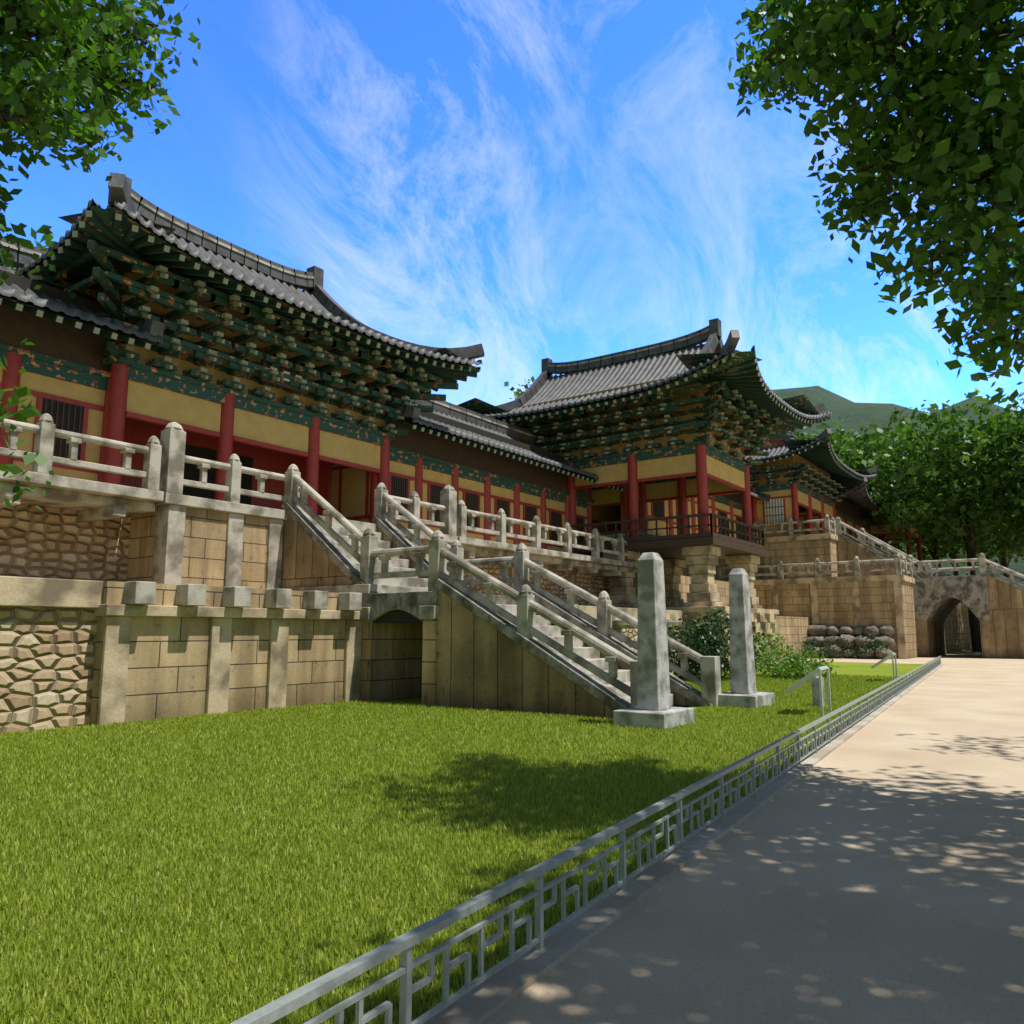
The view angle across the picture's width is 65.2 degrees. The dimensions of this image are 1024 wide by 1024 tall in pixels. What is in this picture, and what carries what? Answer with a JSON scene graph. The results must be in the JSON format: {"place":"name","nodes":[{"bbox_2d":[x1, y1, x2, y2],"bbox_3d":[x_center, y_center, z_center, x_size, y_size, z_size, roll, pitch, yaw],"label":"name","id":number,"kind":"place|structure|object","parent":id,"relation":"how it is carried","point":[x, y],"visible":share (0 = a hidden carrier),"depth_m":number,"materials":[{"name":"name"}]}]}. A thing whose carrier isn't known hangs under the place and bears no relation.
{"place":"outdoors","nodes":[
{"label":"outdoors","id":0,"kind":"place"},
{"bbox_2d":[0,0,200,518],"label":"tree","id":1,"kind":"object","parent":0,"point":[30,60],"depth_m":6.11,"materials":[{"name":"green plant"}]},
{"bbox_2d":[102,363,389,520],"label":"columns","id":2,"kind":"structure","parent":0,"point":[115,426],"depth_m":20.42,"materials":[{"name":"red wood"}]},
{"bbox_2d":[30,240,458,435],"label":"roof brackets","id":3,"kind":"object","parent":2,"relation":"on","point":[113,305],"visible":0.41,"depth_m":20.55,"materials":[{"name":"green wood"}]},
{"bbox_2d":[50,246,442,445],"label":"anyangmun gate beams","id":4,"kind":"structure","parent":2,"relation":"on","point":[140,371],"depth_m":20.71,"materials":[{"name":"green wood"}]},
{"bbox_2d":[22,206,480,391],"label":"roof eaves","id":5,"kind":"object","parent":4,"relation":"on","point":[114,228],"visible":0.34,"depth_m":18.18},
{"bbox_2d":[18,198,481,369],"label":"anyangmun gate roof tiles","id":6,"kind":"object","parent":5,"relation":"on","point":[291,295],"visible":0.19,"depth_m":21.17,"materials":[{"name":"grey tile"}]},
{"bbox_2d":[106,172,484,359],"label":"anyangmun gate roof ridges","id":7,"kind":"object","parent":6,"relation":"on","point":[121,190],"visible":0.47,"depth_m":24.32,"materials":[{"name":"grey tile"}]},
{"bbox_2d":[260,359,307,393],"bbox_3d":[-6.188,-3.688,21.799,0.135,0.580,1.500,-6,-10,35],"label":"anyangmun name board","id":8,"kind":"object","parent":4,"relation":"attached to","point":[285,370],"visible":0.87,"depth_m":21.73,"materials":[{"name":"brown wood"}]},
{"bbox_2d":[125,380,380,522],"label":"wall panels","id":9,"kind":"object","parent":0,"point":[356,462],"depth_m":21.89,"materials":[{"name":"yellow paint"}]},
{"bbox_2d":[89,504,436,724],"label":"terrace ashlar walls","id":10,"kind":"structure","parent":0,"point":[167,668],"depth_m":15.45,"materials":[{"name":"beige stone"}]},
{"bbox_2d":[0,504,683,732],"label":"terrace rubble walls","id":11,"kind":"structure","parent":0,"point":[47,654],"depth_m":12.37,"materials":[{"name":"beige stone"}]},
{"bbox_2d":[361,591,516,621],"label":"stone lintel","id":12,"kind":"structure","parent":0,"point":[380,604],"depth_m":16.18,"materials":[{"name":"grey stone"}]},
{"bbox_2d":[0,661,927,1023],"bbox_3d":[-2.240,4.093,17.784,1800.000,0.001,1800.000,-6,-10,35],"label":"lawn ground","id":13,"kind":"structure","parent":0,"point":[866,669],"depth_m":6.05,"materials":[{"name":"green plant"}]},
{"bbox_2d":[0,470,681,671],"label":"terrace granite trim","id":14,"kind":"structure","parent":13,"relation":"on","point":[90,501],"depth_m":16.23,"materials":[{"name":"beige stone"}]},
{"bbox_2d":[0,269,107,480],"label":"corridor walls","id":15,"kind":"structure","parent":14,"relation":"on","point":[72,407],"depth_m":17.61,"materials":[{"name":"yellow paint"}]},
{"bbox_2d":[0,352,109,481],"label":"corridor columns","id":16,"kind":"structure","parent":14,"relation":"on","point":[11,376],"depth_m":16.69,"materials":[{"name":"red wood"}]},
{"bbox_2d":[0,303,112,390],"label":"corridor beams","id":17,"kind":"structure","parent":16,"relation":"on","point":[64,351],"depth_m":17.54,"materials":[{"name":"wood"}]},
{"bbox_2d":[0,293,159,349],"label":"roof eaves","id":18,"kind":"object","parent":17,"relation":"on","point":[15,303],"visible":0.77,"depth_m":16.80,"materials":[{"name":"green wood"}]},
{"bbox_2d":[0,263,162,342],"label":"corridor roof tiles","id":19,"kind":"object","parent":18,"relation":"on","point":[58,305],"visible":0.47,"depth_m":17.01,"materials":[{"name":"grey tile"}]},
{"bbox_2d":[0,238,164,336],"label":"corridor roof ridges","id":20,"kind":"object","parent":19,"relation":"on","point":[154,328],"visible":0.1,"depth_m":18.32,"materials":[{"name":"grey tile"}]},
{"bbox_2d":[121,417,326,515],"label":"building wall","id":21,"kind":"structure","parent":14,"relation":"on","point":[138,432],"depth_m":23.66,"materials":[{"name":"red paint"}]},
{"bbox_2d":[0,568,686,725],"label":"terrace band courses","id":22,"kind":"object","parent":14,"relation":"on","point":[37,592],"visible":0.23,"depth_m":13.68,"materials":[{"name":"beige stone"}]},
{"bbox_2d":[389,412,587,551],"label":"corridor walls","id":23,"kind":"structure","parent":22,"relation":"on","point":[402,480],"depth_m":29.61,"materials":[{"name":"yellow paint"}]},
{"bbox_2d":[373,610,422,622],"bbox_3d":[-1.385,2.272,17.438,1.420,0.300,3.140,-6,-10,35],"label":"arch underside","id":24,"kind":"object","parent":14,"relation":"attached to","point":[397,616],"visible":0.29,"depth_m":16.18,"materials":[{"name":"beige stone"}]},
{"bbox_2d":[0,413,720,707],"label":"stone railings","id":25,"kind":"object","parent":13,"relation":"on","point":[165,458],"visible":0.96,"depth_m":16.63,"materials":[{"name":"stone"}]},
{"bbox_2d":[282,501,711,709],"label":"stair stringer caps","id":26,"kind":"object","parent":13,"relation":"on","point":[348,567],"visible":0.56,"depth_m":15.52,"materials":[{"name":"grey stone"}]},
{"bbox_2d":[230,656,940,1023],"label":"lawn fence","id":27,"kind":"object","parent":13,"relation":"on","point":[294,1000],"visible":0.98,"depth_m":3.56,"materials":[{"name":"paint"}]},
{"bbox_2d":[613,552,694,730],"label":"stone pillar","id":28,"kind":"structure","parent":13,"relation":"on","point":[653,709],"depth_m":12.27,"materials":[{"name":"stone"}]},
{"bbox_2d":[423,664,943,1023],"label":"path kerb stones","id":29,"kind":"object","parent":13,"relation":"on","point":[487,999],"visible":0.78,"depth_m":4.03,"materials":[{"name":"grey stone"}]},
{"bbox_2d":[603,545,780,669],"bbox_3d":[7.600,4.098,33.664,5.294,4.685,6.400,-6,-10,35],"label":"stone pillar base","id":30,"kind":"object","parent":13,"relation":"on","point":[703,594],"visible":0.4,"depth_m":32.61,"materials":[{"name":"beige stone"}]},
{"bbox_2d":[496,318,825,412],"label":"beomyeongnu pavilion roof ridges","id":31,"kind":"object","parent":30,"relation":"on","point":[710,335],"visible":0.56,"depth_m":36.63,"materials":[{"name":"grey tile"}]},
{"bbox_2d":[570,513,766,562],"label":"wooden balcony","id":32,"kind":"structure","parent":30,"relation":"on","point":[666,546],"depth_m":32.17,"materials":[{"name":"brown wood"}]},
{"bbox_2d":[718,568,774,708],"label":"stone pillar","id":33,"kind":"structure","parent":13,"relation":"on","point":[743,692],"depth_m":15.44,"materials":[{"name":"stone"}]},
{"bbox_2d":[667,606,891,679],"bbox_3d":[9.857,5.570,34.043,8.642,2.490,25.248,-6,-10,35],"label":"camellia shrub","id":34,"kind":"object","parent":13,"relation":"on","point":[692,638],"depth_m":23.44,"materials":[{"name":"green plant"}]},
{"bbox_2d":[753,627,840,679],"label":"trimmed shrub leaves","id":35,"kind":"object","parent":13,"relation":"on","point":[785,669],"visible":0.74,"depth_m":24.51,"materials":[{"name":"green plant"}]},
{"bbox_2d":[785,665,831,715],"bbox_3d":[5.149,3.100,13.928,0.607,0.825,0.850,-5,-10,30],"label":"info sign","id":36,"kind":"object","parent":13,"relation":"on","point":[810,676],"visible":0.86,"depth_m":13.66,"materials":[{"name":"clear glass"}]},
{"bbox_2d":[812,676,824,705],"bbox_3d":[5.831,3.409,15.230,0.200,0.600,0.200,-6,-10,35],"label":"stone bollard","id":37,"kind":"object","parent":13,"relation":"on","point":[815,691],"visible":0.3,"depth_m":15.17,"materials":[{"name":"stone"}]},
{"bbox_2d":[805,624,895,658],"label":"terrace boulders","id":38,"kind":"object","parent":13,"relation":"on","point":[821,633],"visible":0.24,"depth_m":42.71,"materials":[{"name":"stone"}]},
{"bbox_2d":[871,652,897,679],"bbox_3d":[10.636,4.439,22.882,0.607,0.825,0.850,-5,-10,30],"label":"info sign","id":39,"kind":"object","parent":13,"relation":"on","point":[883,660],"visible":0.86,"depth_m":22.57,"materials":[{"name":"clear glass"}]},
{"bbox_2d":[369,458,591,548],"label":"columns","id":40,"kind":"structure","parent":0,"point":[454,485],"depth_m":29.85,"materials":[{"name":"red wood"}]},
{"bbox_2d":[330,411,595,507],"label":"corridor beams","id":41,"kind":"structure","parent":40,"relation":"on","point":[440,454],"depth_m":29.67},
{"bbox_2d":[386,412,624,490],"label":"roof eaves","id":42,"kind":"object","parent":41,"relation":"on","point":[459,439],"visible":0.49,"depth_m":28.59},
{"bbox_2d":[400,401,627,487],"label":"corridor roof tiles","id":43,"kind":"object","parent":42,"relation":"on","point":[447,428],"visible":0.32,"depth_m":30.15,"materials":[{"name":"grey tile"}]},
{"bbox_2d":[386,399,625,484],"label":"corridor roof ridges","id":44,"kind":"object","parent":43,"relation":"on","point":[461,413],"visible":0.23,"depth_m":31.84,"materials":[{"name":"grey tile"}]},
{"bbox_2d":[281,513,698,718],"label":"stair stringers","id":45,"kind":"object","parent":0,"point":[481,663],"visible":0.27,"depth_m":14.90,"materials":[{"name":"beige stone"}]},
{"bbox_2d":[317,524,689,707],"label":"stone steps","id":46,"kind":"structure","parent":45,"relation":"on","point":[592,655],"depth_m":17.79,"materials":[{"name":"grey stone"}]},
{"bbox_2d":[0,227,1023,651],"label":"forest","id":47,"kind":"object","parent":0,"point":[978,467],"depth_m":56.32,"materials":[{"name":"green plant"}]},
{"bbox_2d":[0,0,1023,411],"label":"sky","id":48,"kind":"structure","parent":0,"point":[528,181],"materials":[{"name":"blue"}]},
{"bbox_2d":[568,444,751,541],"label":"columns","id":49,"kind":"structure","parent":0,"point":[629,496],"depth_m":33.28,"materials":[{"name":"red wood"}]},
{"bbox_2d":[505,376,780,490],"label":"beomyeongnu pavilion beams","id":50,"kind":"structure","parent":49,"relation":"on","point":[684,393],"depth_m":33.23,"materials":[{"name":"green wood"}]},
{"bbox_2d":[457,350,831,441],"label":"beomyeongnu pavilion eave rafters","id":51,"kind":"object","parent":50,"relation":"on","point":[753,388],"visible":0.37,"depth_m":31.38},
{"bbox_2d":[484,343,831,430],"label":"beomyeongnu roof tiles","id":52,"kind":"object","parent":51,"relation":"on","point":[669,365],"visible":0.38,"depth_m":35.14,"materials":[{"name":"grey tile"}]},
{"bbox_2d":[510,381,791,464],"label":"roof brackets","id":53,"kind":"object","parent":50,"relation":"on","point":[708,410],"visible":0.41,"depth_m":33.17,"materials":[{"name":"green wood"}]},
{"bbox_2d":[575,454,745,507],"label":"beomyeongnu pavilion walls","id":54,"kind":"structure","parent":0,"point":[723,478],"depth_m":34.02,"materials":[{"name":"yellow paint"}]},
{"bbox_2d":[588,482,734,537],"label":"columns","id":55,"kind":"structure","parent":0,"point":[643,503],"depth_m":40.50,"materials":[{"name":"red wood"}]},
{"bbox_2d":[708,493,741,510],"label":"corridor beams","id":56,"kind":"structure","parent":55,"relation":"on","point":[728,499],"depth_m":47.81,"materials":[{"name":"green wood"}]},
{"bbox_2d":[482,649,1023,1023],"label":"sand path","id":57,"kind":"structure","parent":0,"point":[872,872],"depth_m":4.23,"materials":[{"name":"beige sand"}]},
{"bbox_2d":[751,492,769,501],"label":"corridor roof tiles","id":58,"kind":"object","parent":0,"point":[758,496],"visible":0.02,"depth_m":48.00,"materials":[{"name":"grey tile"}]},
{"bbox_2d":[756,492,770,498],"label":"corridor roof ridges","id":59,"kind":"object","parent":58,"relation":"on","point":[766,496],"visible":0.03,"depth_m":49.61,"materials":[{"name":"grey tile"}]},
{"bbox_2d":[744,439,787,449],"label":"jahamun gate walls","id":60,"kind":"structure","parent":0,"point":[779,442],"depth_m":50.48,"materials":[{"name":"red paint"}]},
{"bbox_2d":[751,484,835,535],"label":"columns","id":61,"kind":"structure","parent":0,"point":[795,507],"depth_m":49.90,"materials":[{"name":"red wood"}]},
{"bbox_2d":[749,454,843,509],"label":"jahamun gate beams","id":62,"kind":"structure","parent":61,"relation":"on","point":[795,460],"depth_m":49.65,"materials":[{"name":"green wood"}]},
{"bbox_2d":[749,463,851,501],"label":"roof brackets","id":63,"kind":"object","parent":62,"relation":"on","point":[802,467],"visible":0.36,"depth_m":49.88,"materials":[{"name":"green wood"}]},
{"bbox_2d":[761,439,876,486],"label":"jahamun gate rafters","id":64,"kind":"object","parent":63,"relation":"on","point":[819,454],"visible":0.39,"depth_m":48.98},
{"bbox_2d":[745,438,877,477],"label":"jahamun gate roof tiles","id":65,"kind":"object","parent":64,"relation":"on","point":[779,450],"visible":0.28,"depth_m":49.34,"materials":[{"name":"grey tile"}]},
{"bbox_2d":[756,489,832,537],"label":"jahamun gate walls","id":66,"kind":"structure","parent":0,"point":[777,508],"depth_m":49.34,"materials":[{"name":"yellow paint"}]},
{"bbox_2d":[633,538,971,659],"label":"terrace walls","id":67,"kind":"structure","parent":0,"point":[835,607],"depth_m":44.65,"materials":[{"name":"beige stone"}]},
{"bbox_2d":[726,533,925,658],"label":"terrace caps","id":68,"kind":"object","parent":67,"relation":"attached to","point":[853,580],"visible":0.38,"depth_m":44.15,"materials":[{"name":"beige stone"}]},
{"bbox_2d":[714,515,1023,587],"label":"terrace railings","id":69,"kind":"object","parent":67,"relation":"on","point":[904,563],"visible":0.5,"depth_m":46.00,"materials":[{"name":"grey stone"}]},
{"bbox_2d":[593,498,741,538],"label":"corridor walls","id":70,"kind":"structure","parent":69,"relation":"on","point":[608,514],"depth_m":41.21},
{"bbox_2d":[779,428,879,473],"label":"jahamun gate roof ridges","id":71,"kind":"object","parent":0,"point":[826,433],"visible":0.15,"depth_m":49.78,"materials":[{"name":"grey tile"}]},
{"bbox_2d":[836,511,862,541],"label":"columns","id":72,"kind":"structure","parent":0,"point":[854,526],"depth_m":60.45,"materials":[{"name":"red wood"}]},
{"bbox_2d":[799,497,871,529],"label":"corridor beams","id":73,"kind":"structure","parent":72,"relation":"on","point":[847,507],"depth_m":62.01,"materials":[{"name":"green wood"}]},
{"bbox_2d":[830,485,901,518],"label":"corridor roof tiles","id":74,"kind":"object","parent":73,"relation":"on","point":[860,497],"visible":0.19,"depth_m":56.95,"materials":[{"name":"grey tile"}]},
{"bbox_2d":[832,477,867,491],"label":"corridor roof ridges","id":75,"kind":"object","parent":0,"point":[860,483],"visible":0.07,"depth_m":54.66,"materials":[{"name":"grey tile"}]},
{"bbox_2d":[840,497,868,544],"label":"corridor walls","id":76,"kind":"structure","parent":0,"point":[850,532],"depth_m":61.88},
{"bbox_2d":[727,0,1023,404],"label":"tree","id":77,"kind":"object","parent":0,"point":[830,43],"depth_m":6.95,"materials":[{"name":"green plant"}]},
{"bbox_2d":[870,523,918,566],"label":"jwagyeongnu pavilion walls","id":78,"kind":"structure","parent":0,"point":[876,532],"depth_m":66.74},
{"bbox_2d":[868,519,922,560],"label":"columns","id":79,"kind":"structure","parent":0,"point":[919,550],"depth_m":68.86,"materials":[{"name":"red wood"}]},
{"bbox_2d":[868,500,915,524],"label":"brackets","id":80,"kind":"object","parent":79,"relation":"on","point":[872,522],"depth_m":66.57,"materials":[{"name":"green wood"}]},
{"bbox_2d":[771,386,1023,584],"bbox_3d":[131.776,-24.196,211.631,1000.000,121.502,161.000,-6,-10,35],"label":"mountain ridge","id":81,"kind":"structure","parent":0,"point":[854,415],"depth_m":252.56,"materials":[{"name":"green plant"}]},
{"bbox_2d":[865,475,947,506],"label":"jwagyeongnu pavilion roof tiles","id":82,"kind":"object","parent":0,"point":[937,489],"visible":0.05,"depth_m":65.78,"materials":[{"name":"grey tile"}]},
{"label":"stair steps","id":83,"kind":"object","parent":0,"visible":0},
{"bbox_2d":[837,536,1023,658],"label":"stone wall","id":84,"kind":"structure","parent":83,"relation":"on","point":[1002,633],"depth_m":42.88,"materials":[{"name":"stone"}]},
{"bbox_2d":[836,532,1023,621],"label":"stair arch caps","id":85,"kind":"object","parent":84,"relation":"attached to","point":[937,599],"visible":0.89,"depth_m":44.41,"materials":[{"name":"stone"}]}
]}

